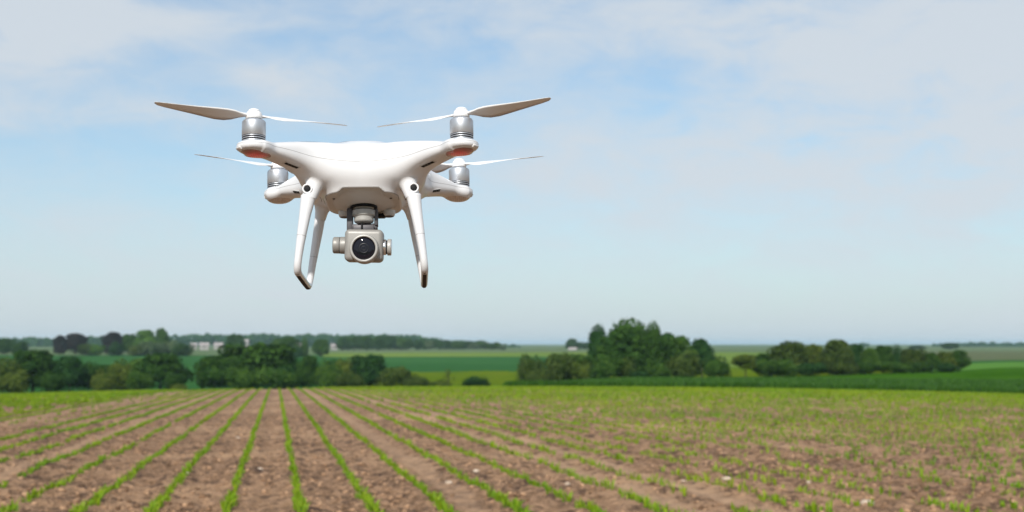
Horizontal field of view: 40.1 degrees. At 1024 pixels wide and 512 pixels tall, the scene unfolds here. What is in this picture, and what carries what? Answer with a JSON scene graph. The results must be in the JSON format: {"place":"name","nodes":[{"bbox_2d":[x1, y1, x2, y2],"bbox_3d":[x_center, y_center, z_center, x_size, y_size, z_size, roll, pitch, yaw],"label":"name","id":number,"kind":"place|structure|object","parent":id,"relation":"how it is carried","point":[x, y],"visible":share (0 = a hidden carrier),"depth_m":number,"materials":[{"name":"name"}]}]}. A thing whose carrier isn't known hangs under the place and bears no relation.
{"place":"outdoors","nodes":[
{"label":"outdoors","id":0,"kind":"place"},
{"bbox_2d":[154,97,550,289],"bbox_3d":[-0.185,-0.060,1.789,0.470,0.193,0.373,-1,-10,-3],"label":"drone","id":1,"kind":"object","parent":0,"point":[365,184],"visible":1,"depth_m":1.72,"materials":[{"name":"white plastic"}]},
{"bbox_2d":[0,388,1023,511],"bbox_3d":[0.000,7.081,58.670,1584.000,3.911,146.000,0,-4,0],"label":"crop field","id":2,"kind":"structure","parent":0,"point":[426,470],"depth_m":23.07,"materials":[{"name":"soil"}]},
{"bbox_2d":[0,385,1023,511],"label":"young crop","id":3,"kind":"object","parent":2,"relation":"on","point":[34,399],"visible":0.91,"depth_m":38.42,"materials":[{"name":"green plant"}]},
{"bbox_2d":[0,404,1023,511],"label":"soil clods","id":4,"kind":"object","parent":2,"relation":"on","point":[510,493],"visible":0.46,"depth_m":19.67,"materials":[{"name":"brown soil"}]},
{"bbox_2d":[0,355,1023,393],"bbox_3d":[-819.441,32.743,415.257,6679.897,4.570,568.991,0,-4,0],"label":"green field","id":5,"kind":"structure","parent":0,"point":[434,364],"depth_m":532.22,"materials":[{"name":"green plant"}]},
{"bbox_2d":[0,356,26,392],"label":"bush","id":6,"kind":"object","parent":5,"relation":"on","point":[4,367],"visible":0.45,"depth_m":230.00,"materials":[{"name":"green plant"}]},
{"bbox_2d":[0,368,29,392],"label":"bush","id":7,"kind":"object","parent":5,"relation":"on","point":[13,382],"visible":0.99,"depth_m":223.83,"materials":[{"name":"green plant"}]},
{"bbox_2d":[9,341,30,354],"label":"distant bush","id":8,"kind":"object","parent":5,"relation":"on","point":[18,346],"visible":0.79,"depth_m":686.25,"materials":[{"name":"green plant"}]},
{"bbox_2d":[13,349,54,391],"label":"broadleaf tree","id":9,"kind":"object","parent":5,"relation":"on","point":[27,360],"visible":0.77,"depth_m":233.54,"materials":[{"name":"green plant"}]},
{"bbox_2d":[38,370,65,391],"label":"bush","id":10,"kind":"object","parent":5,"relation":"on","point":[52,382],"visible":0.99,"depth_m":226.30,"materials":[{"name":"green plant"}]},
{"bbox_2d":[53,355,88,391],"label":"broadleaf tree","id":11,"kind":"object","parent":5,"relation":"on","point":[74,374],"visible":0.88,"depth_m":231.87,"materials":[{"name":"green plant"}]},
{"bbox_2d":[77,343,93,355],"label":"distant bush","id":12,"kind":"object","parent":5,"relation":"on","point":[83,349],"visible":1,"depth_m":676.56,"materials":[{"name":"green plant"}]},
{"bbox_2d":[77,360,100,390],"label":"bush","id":13,"kind":"object","parent":5,"relation":"on","point":[92,369],"visible":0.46,"depth_m":238.45,"materials":[{"name":"green plant"}]},
{"bbox_2d":[87,344,105,355],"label":"distant bush","id":14,"kind":"object","parent":5,"relation":"on","point":[100,349],"visible":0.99,"depth_m":676.17,"materials":[{"name":"green plant"}]},
{"bbox_2d":[89,368,116,390],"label":"bush","id":15,"kind":"object","parent":5,"relation":"on","point":[99,382],"visible":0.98,"depth_m":226.25,"materials":[{"name":"green plant"}]},
{"bbox_2d":[107,341,125,355],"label":"distant bush","id":16,"kind":"object","parent":5,"relation":"on","point":[116,349],"visible":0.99,"depth_m":671.89,"materials":[{"name":"green plant"}]},
{"bbox_2d":[106,358,134,390],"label":"bush","id":17,"kind":"object","parent":5,"relation":"on","point":[119,369],"visible":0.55,"depth_m":233.70,"materials":[{"name":"green plant"}]},
{"bbox_2d":[128,344,143,355],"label":"distant bush","id":18,"kind":"object","parent":5,"relation":"on","point":[133,351],"visible":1,"depth_m":668.19,"materials":[{"name":"green plant"}]},
{"bbox_2d":[124,367,153,389],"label":"bush","id":19,"kind":"object","parent":5,"relation":"on","point":[137,380],"visible":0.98,"depth_m":228.21,"materials":[{"name":"green plant"}]},
{"bbox_2d":[131,329,157,346],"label":"distant tree","id":20,"kind":"object","parent":5,"relation":"on","point":[144,335],"visible":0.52,"depth_m":686.56,"materials":[{"name":"green plant"}]},
{"bbox_2d":[134,341,168,355],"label":"distant bush","id":21,"kind":"object","parent":5,"relation":"on","point":[149,347],"visible":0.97,"depth_m":669.13,"materials":[{"name":"green plant"}]},
{"bbox_2d":[133,352,194,389],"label":"broadleaf tree","id":22,"kind":"object","parent":5,"relation":"on","point":[155,365],"visible":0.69,"depth_m":234.60,"materials":[{"name":"green plant"}]},
{"bbox_2d":[162,339,179,352],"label":"distant bush","id":23,"kind":"object","parent":5,"relation":"on","point":[171,344],"visible":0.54,"depth_m":675.55,"materials":[{"name":"green plant"}]},
{"bbox_2d":[163,370,187,389],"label":"bush","id":24,"kind":"object","parent":5,"relation":"on","point":[172,378],"visible":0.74,"depth_m":228.10,"materials":[{"name":"green plant"}]},
{"bbox_2d":[169,383,187,389],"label":"bush","id":25,"kind":"object","parent":5,"relation":"on","point":[178,386],"visible":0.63,"depth_m":203.87,"materials":[{"name":"green plant"}]},
{"bbox_2d":[170,342,196,355],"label":"distant bush","id":26,"kind":"object","parent":5,"relation":"on","point":[182,350],"visible":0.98,"depth_m":655.90,"materials":[{"name":"green plant"}]},
{"bbox_2d":[192,355,234,388],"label":"broadleaf tree","id":27,"kind":"object","parent":5,"relation":"on","point":[215,377],"visible":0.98,"depth_m":229.86,"materials":[{"name":"green plant"}]},
{"bbox_2d":[223,362,255,388],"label":"bush","id":28,"kind":"object","parent":5,"relation":"on","point":[240,377],"visible":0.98,"depth_m":225.60,"materials":[{"name":"green plant"}]},
{"bbox_2d":[217,342,295,389],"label":"broadleaf tree","id":29,"kind":"object","parent":5,"relation":"on","point":[255,353],"visible":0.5,"depth_m":237.11,"materials":[{"name":"green plant"}]},
{"bbox_2d":[253,367,299,388],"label":"bush","id":30,"kind":"object","parent":5,"relation":"on","point":[268,377],"visible":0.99,"depth_m":225.84,"materials":[{"name":"green plant"}]},
{"bbox_2d":[280,336,301,351],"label":"distant tree","id":31,"kind":"object","parent":5,"relation":"on","point":[295,344],"visible":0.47,"depth_m":636.80,"materials":[{"name":"green plant"}]},
{"bbox_2d":[280,358,306,388],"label":"bush","id":32,"kind":"object","parent":5,"relation":"on","point":[292,369],"visible":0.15,"depth_m":234.65,"materials":[{"name":"green plant"}]},
{"bbox_2d":[301,337,308,356],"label":"distant tree","id":33,"kind":"object","parent":5,"relation":"on","point":[305,346],"visible":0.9,"depth_m":642.63,"materials":[{"name":"green plant"}]},
{"bbox_2d":[293,355,319,387],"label":"broadleaf tree","id":34,"kind":"object","parent":5,"relation":"on","point":[305,371],"visible":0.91,"depth_m":229.92,"materials":[{"name":"green plant"}]},
{"bbox_2d":[311,339,329,356],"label":"distant tree","id":35,"kind":"object","parent":5,"relation":"on","point":[320,346],"visible":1,"depth_m":636.84,"materials":[{"name":"green plant"}]},
{"bbox_2d":[314,358,342,387],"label":"bush","id":36,"kind":"object","parent":5,"relation":"on","point":[324,376],"visible":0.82,"depth_m":228.03,"materials":[{"name":"green plant"}]},
{"bbox_2d":[335,357,355,386],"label":"bush","id":37,"kind":"object","parent":5,"relation":"on","point":[346,365],"visible":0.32,"depth_m":236.32,"materials":[{"name":"green plant"}]},
{"bbox_2d":[0,344,1023,354],"bbox_3d":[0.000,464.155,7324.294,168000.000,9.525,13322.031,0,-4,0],"label":"distant land","id":38,"kind":"structure","parent":0,"point":[716,347],"depth_m":1194.82,"materials":[{"name":"green plant"}]},
{"bbox_2d":[0,339,15,354],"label":"distant tree","id":39,"kind":"object","parent":38,"relation":"on","point":[4,346],"visible":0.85,"depth_m":695.45,"materials":[{"name":"green plant"}]},
{"bbox_2d":[52,335,67,354],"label":"distant tree","id":40,"kind":"object","parent":38,"relation":"on","point":[58,341],"visible":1,"depth_m":687.28,"materials":[{"name":"grey plant"}]},
{"bbox_2d":[63,333,88,354],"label":"distant tree","id":41,"kind":"object","parent":38,"relation":"on","point":[75,340],"visible":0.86,"depth_m":690.83,"materials":[{"name":"grey plant"}]},
{"bbox_2d":[100,332,122,353],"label":"distant tree","id":42,"kind":"object","parent":38,"relation":"on","point":[108,339],"visible":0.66,"depth_m":687.12,"materials":[{"name":"grey plant"}]},
{"bbox_2d":[120,334,135,354],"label":"distant tree","id":43,"kind":"object","parent":38,"relation":"on","point":[127,340],"visible":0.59,"depth_m":690.46,"materials":[{"name":"green plant"}]},
{"bbox_2d":[154,328,170,342],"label":"distant tree","id":44,"kind":"object","parent":38,"relation":"on","point":[162,335],"visible":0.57,"depth_m":686.71,"materials":[{"name":"green plant"}]},
{"bbox_2d":[224,334,245,349],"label":"distant tree","id":45,"kind":"object","parent":38,"relation":"on","point":[235,339],"visible":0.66,"depth_m":894.77,"materials":[{"name":"green plant"}]},
{"bbox_2d":[0,332,520,346],"bbox_3d":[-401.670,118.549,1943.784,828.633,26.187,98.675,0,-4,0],"label":"distant wood","id":46,"kind":"object","parent":38,"relation":"on","point":[211,339],"visible":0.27,"depth_m":1908.51,"materials":[{"name":"green plant"}]},
{"bbox_2d":[335,337,351,350],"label":"distant tree","id":47,"kind":"object","parent":38,"relation":"on","point":[342,343],"visible":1,"depth_m":986.09,"materials":[{"name":"green plant"}]},
{"bbox_2d":[357,335,372,349],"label":"distant tree","id":48,"kind":"object","parent":38,"relation":"on","point":[365,342],"visible":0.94,"depth_m":985.43,"materials":[{"name":"green plant"}]},
{"bbox_2d":[369,335,384,350],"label":"distant tree","id":49,"kind":"object","parent":38,"relation":"on","point":[376,341],"visible":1,"depth_m":974.66,"materials":[{"name":"green plant"}]},
{"bbox_2d":[382,335,395,350],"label":"distant tree","id":50,"kind":"object","parent":38,"relation":"on","point":[389,342],"visible":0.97,"depth_m":1010.62,"materials":[{"name":"green plant"}]},
{"bbox_2d":[394,337,406,349],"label":"distant tree","id":51,"kind":"object","parent":38,"relation":"on","point":[400,343],"visible":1,"depth_m":1013.29,"materials":[{"name":"green plant"}]},
{"bbox_2d":[404,338,415,349],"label":"distant tree","id":52,"kind":"object","parent":38,"relation":"on","point":[409,342],"visible":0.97,"depth_m":1017.17,"materials":[{"name":"green plant"}]},
{"bbox_2d":[440,340,450,349],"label":"distant tree","id":53,"kind":"object","parent":38,"relation":"on","point":[445,344],"visible":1,"depth_m":1109.40,"materials":[{"name":"green plant"}]},
{"bbox_2d":[451,341,464,349],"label":"distant tree","id":54,"kind":"object","parent":38,"relation":"on","point":[457,345],"visible":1,"depth_m":1090.54,"materials":[{"name":"green plant"}]},
{"bbox_2d":[565,338,579,348],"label":"distant tree","id":55,"kind":"object","parent":38,"relation":"on","point":[570,342],"visible":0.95,"depth_m":1144.58,"materials":[{"name":"green plant"}]},
{"bbox_2d":[849,341,1023,346],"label":"distant wood","id":56,"kind":"object","parent":38,"relation":"on","point":[992,344],"visible":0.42,"depth_m":2304.67,"materials":[{"name":"green plant"}]},
{"bbox_2d":[940,343,958,348],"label":"distant tree","id":57,"kind":"object","parent":38,"relation":"on","point":[949,345],"visible":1,"depth_m":1143.79,"materials":[{"name":"green plant"}]},
{"bbox_2d":[0,0,1023,343],"label":"sky","id":58,"kind":"structure","parent":0,"point":[714,171],"materials":[{"name":"blue"}]},
{"bbox_2d":[323,352,888,366],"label":"pale field","id":59,"kind":"structure","parent":0,"point":[729,356],"depth_m":682.86,"materials":[{"name":"green plant"}]},
{"bbox_2d":[358,367,892,386],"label":"meadow","id":60,"kind":"structure","parent":0,"point":[497,378],"depth_m":336.78,"materials":[{"name":"green plant"}]},
{"bbox_2d":[336,372,365,386],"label":"bush","id":61,"kind":"object","parent":60,"relation":"on","point":[348,379],"visible":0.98,"depth_m":224.33,"materials":[{"name":"green plant"}]},
{"bbox_2d":[350,354,387,386],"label":"broadleaf tree","id":62,"kind":"object","parent":60,"relation":"on","point":[361,364],"visible":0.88,"depth_m":231.91,"materials":[{"name":"green plant"}]},
{"bbox_2d":[372,366,411,386],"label":"bush","id":63,"kind":"object","parent":60,"relation":"on","point":[391,376],"visible":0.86,"depth_m":229.89,"materials":[{"name":"green plant"}]},
{"bbox_2d":[401,374,429,386],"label":"bush","id":64,"kind":"object","parent":60,"relation":"on","point":[416,381],"visible":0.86,"depth_m":225.79,"materials":[{"name":"green plant"}]},
{"bbox_2d":[426,379,452,386],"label":"bush","id":65,"kind":"object","parent":60,"relation":"on","point":[439,383],"visible":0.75,"depth_m":223.09,"materials":[{"name":"green plant"}]},
{"bbox_2d":[461,376,490,385],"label":"bush","id":66,"kind":"object","parent":60,"relation":"on","point":[476,381],"visible":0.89,"depth_m":213.42,"materials":[{"name":"green plant"}]},
{"bbox_2d":[587,323,606,364],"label":"broadleaf tree","id":67,"kind":"object","parent":60,"relation":"on","point":[596,336],"visible":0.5,"depth_m":224.82,"materials":[{"name":"green plant"}]},
{"bbox_2d":[607,317,648,374],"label":"broadleaf tree","id":68,"kind":"object","parent":60,"relation":"on","point":[626,327],"visible":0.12,"depth_m":230.12,"materials":[{"name":"green plant"}]},
{"bbox_2d":[644,320,661,354],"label":"broadleaf tree","id":69,"kind":"object","parent":60,"relation":"on","point":[654,331],"visible":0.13,"depth_m":228.94,"materials":[{"name":"green plant"}]},
{"bbox_2d":[691,338,716,377],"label":"broadleaf tree","id":70,"kind":"object","parent":60,"relation":"on","point":[703,348],"visible":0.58,"depth_m":224.21,"materials":[{"name":"green plant"}]},
{"bbox_2d":[751,353,778,376],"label":"broadleaf tree","id":71,"kind":"object","parent":60,"relation":"on","point":[762,356],"visible":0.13,"depth_m":225.99,"materials":[{"name":"green plant"}]},
{"bbox_2d":[804,343,823,373],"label":"broadleaf tree","id":72,"kind":"object","parent":60,"relation":"on","point":[814,349],"visible":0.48,"depth_m":226.18,"materials":[{"name":"green plant"}]},
{"bbox_2d":[849,344,864,364],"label":"broadleaf tree","id":73,"kind":"object","parent":60,"relation":"on","point":[858,349],"visible":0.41,"depth_m":228.71,"materials":[{"name":"green plant"}]},
{"bbox_2d":[859,347,880,363],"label":"broadleaf tree","id":74,"kind":"object","parent":60,"relation":"on","point":[869,353],"visible":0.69,"depth_m":224.39,"materials":[{"name":"green plant"}]},
{"bbox_2d":[874,345,895,371],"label":"broadleaf tree","id":75,"kind":"object","parent":60,"relation":"on","point":[884,352],"visible":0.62,"depth_m":226.51,"materials":[{"name":"green plant"}]},
{"bbox_2d":[733,367,1023,379],"bbox_3d":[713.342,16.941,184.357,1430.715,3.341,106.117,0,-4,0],"label":"wheat field","id":76,"kind":"structure","parent":0,"point":[1012,373],"depth_m":195.04,"materials":[{"name":"green plant"}]},
{"bbox_2d":[514,354,542,381],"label":"bush","id":77,"kind":"object","parent":76,"relation":"on","point":[526,365],"visible":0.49,"depth_m":210.31,"materials":[{"name":"green plant"}]},
{"bbox_2d":[525,367,554,380],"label":"bush","id":78,"kind":"object","parent":76,"relation":"on","point":[541,374],"visible":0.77,"depth_m":204.42,"materials":[{"name":"green plant"}]},
{"bbox_2d":[535,352,577,380],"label":"bush","id":79,"kind":"object","parent":76,"relation":"on","point":[560,365],"visible":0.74,"depth_m":211.90,"materials":[{"name":"green plant"}]},
{"bbox_2d":[557,354,594,379],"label":"broadleaf tree","id":80,"kind":"object","parent":76,"relation":"on","point":[587,358],"visible":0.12,"depth_m":220.33,"materials":[{"name":"green plant"}]},
{"bbox_2d":[569,359,591,379],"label":"bush","id":81,"kind":"object","parent":76,"relation":"on","point":[581,371],"visible":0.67,"depth_m":210.07,"materials":[{"name":"green plant"}]},
{"bbox_2d":[589,353,623,378],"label":"bush","id":82,"kind":"object","parent":76,"relation":"on","point":[604,367],"visible":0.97,"depth_m":206.10,"materials":[{"name":"green plant"}]},
{"bbox_2d":[594,332,656,376],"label":"broadleaf tree","id":83,"kind":"object","parent":76,"relation":"on","point":[614,344],"visible":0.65,"depth_m":221.14,"materials":[{"name":"green plant"}]},
{"bbox_2d":[614,357,637,377],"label":"bush","id":84,"kind":"object","parent":76,"relation":"on","point":[629,366],"visible":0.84,"depth_m":207.05,"materials":[{"name":"green plant"}]},
{"bbox_2d":[626,371,650,377],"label":"bush","id":85,"kind":"object","parent":76,"relation":"on","point":[635,374],"visible":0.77,"depth_m":205.90,"materials":[{"name":"green plant"}]},
{"bbox_2d":[632,335,675,375],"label":"broadleaf tree","id":86,"kind":"object","parent":76,"relation":"on","point":[660,345],"visible":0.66,"depth_m":220.30,"materials":[{"name":"green plant"}]},
{"bbox_2d":[661,335,698,375],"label":"broadleaf tree","id":87,"kind":"object","parent":76,"relation":"on","point":[679,343],"visible":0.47,"depth_m":223.09,"materials":[{"name":"green plant"}]},
{"bbox_2d":[664,349,703,376],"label":"bush","id":88,"kind":"object","parent":76,"relation":"on","point":[684,365],"visible":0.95,"depth_m":211.29,"materials":[{"name":"green plant"}]},
{"bbox_2d":[700,355,731,377],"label":"bush","id":89,"kind":"object","parent":76,"relation":"on","point":[715,367],"visible":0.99,"depth_m":212.26,"materials":[{"name":"green plant"}]},
{"bbox_2d":[730,354,756,376],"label":"broadleaf tree","id":90,"kind":"object","parent":76,"relation":"on","point":[745,361],"visible":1,"depth_m":214.16,"materials":[{"name":"green plant"}]},
{"bbox_2d":[502,376,1023,393],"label":"wheat edge","id":91,"kind":"object","parent":76,"relation":"on","point":[995,385],"visible":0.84,"depth_m":131.81,"materials":[{"name":"green plant"}]},
{"bbox_2d":[752,359,774,376],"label":"bush","id":92,"kind":"object","parent":76,"relation":"on","point":[761,367],"visible":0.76,"depth_m":216.04,"materials":[{"name":"green plant"}]},
{"bbox_2d":[766,359,800,376],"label":"bush","id":93,"kind":"object","parent":76,"relation":"on","point":[784,367],"visible":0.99,"depth_m":212.10,"materials":[{"name":"green plant"}]},
{"bbox_2d":[766,340,809,373],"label":"broadleaf tree","id":94,"kind":"object","parent":76,"relation":"on","point":[798,357],"visible":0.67,"depth_m":222.62,"materials":[{"name":"green plant"}]},
{"bbox_2d":[794,362,829,376],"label":"bush","id":95,"kind":"object","parent":76,"relation":"on","point":[807,369],"visible":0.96,"depth_m":212.06,"materials":[{"name":"green plant"}]},
{"bbox_2d":[818,339,855,374],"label":"broadleaf tree","id":96,"kind":"object","parent":76,"relation":"on","point":[836,350],"visible":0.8,"depth_m":221.83,"materials":[{"name":"green plant"}]},
{"bbox_2d":[824,359,859,374],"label":"bush","id":97,"kind":"object","parent":76,"relation":"on","point":[844,368],"visible":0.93,"depth_m":213.49,"materials":[{"name":"green plant"}]},
{"bbox_2d":[854,362,879,374],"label":"bush","id":98,"kind":"object","parent":76,"relation":"on","point":[868,368],"visible":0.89,"depth_m":213.96,"materials":[{"name":"green plant"}]},
{"bbox_2d":[873,361,916,373],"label":"bush","id":99,"kind":"object","parent":76,"relation":"on","point":[894,367],"visible":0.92,"depth_m":214.98,"materials":[{"name":"green plant"}]},
{"bbox_2d":[891,344,902,371],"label":"column tree","id":100,"kind":"object","parent":76,"relation":"on","point":[896,354],"visible":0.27,"depth_m":230.97,"materials":[{"name":"green plant"}]},
{"bbox_2d":[899,348,926,364],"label":"broadleaf tree","id":101,"kind":"object","parent":76,"relation":"on","point":[918,355],"visible":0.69,"depth_m":226.59,"materials":[{"name":"green plant"}]},
{"bbox_2d":[902,362,938,372],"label":"bush","id":102,"kind":"object","parent":76,"relation":"on","point":[924,367],"visible":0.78,"depth_m":217.07,"materials":[{"name":"green plant"}]},
{"bbox_2d":[922,352,940,370],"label":"broadleaf tree","id":103,"kind":"object","parent":76,"relation":"on","point":[932,357],"visible":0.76,"depth_m":226.60,"materials":[{"name":"green plant"}]},
{"bbox_2d":[937,351,957,365],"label":"broadleaf tree","id":104,"kind":"object","parent":76,"relation":"on","point":[944,356],"visible":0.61,"depth_m":228.57,"materials":[{"name":"green plant"}]},
{"bbox_2d":[936,361,959,371],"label":"bush","id":105,"kind":"object","parent":76,"relation":"on","point":[946,367],"visible":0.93,"depth_m":220.18,"materials":[{"name":"green plant"}]},
{"bbox_2d":[952,350,971,369],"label":"broadleaf tree","id":106,"kind":"object","parent":76,"relation":"on","point":[962,360],"visible":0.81,"depth_m":230.55,"materials":[{"name":"green plant"}]},
{"bbox_2d":[892,351,1023,360],"bbox_3d":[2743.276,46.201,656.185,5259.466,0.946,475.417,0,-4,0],"label":"fallow field","id":107,"kind":"structure","parent":0,"point":[993,355],"depth_m":610.67,"materials":[{"name":"green plant"}]},
{"bbox_2d":[905,362,1023,371],"bbox_3d":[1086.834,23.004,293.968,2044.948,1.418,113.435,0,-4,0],"label":"bright field","id":108,"kind":"structure","parent":0,"point":[972,366],"depth_m":281.07,"materials":[{"name":"green plant"}]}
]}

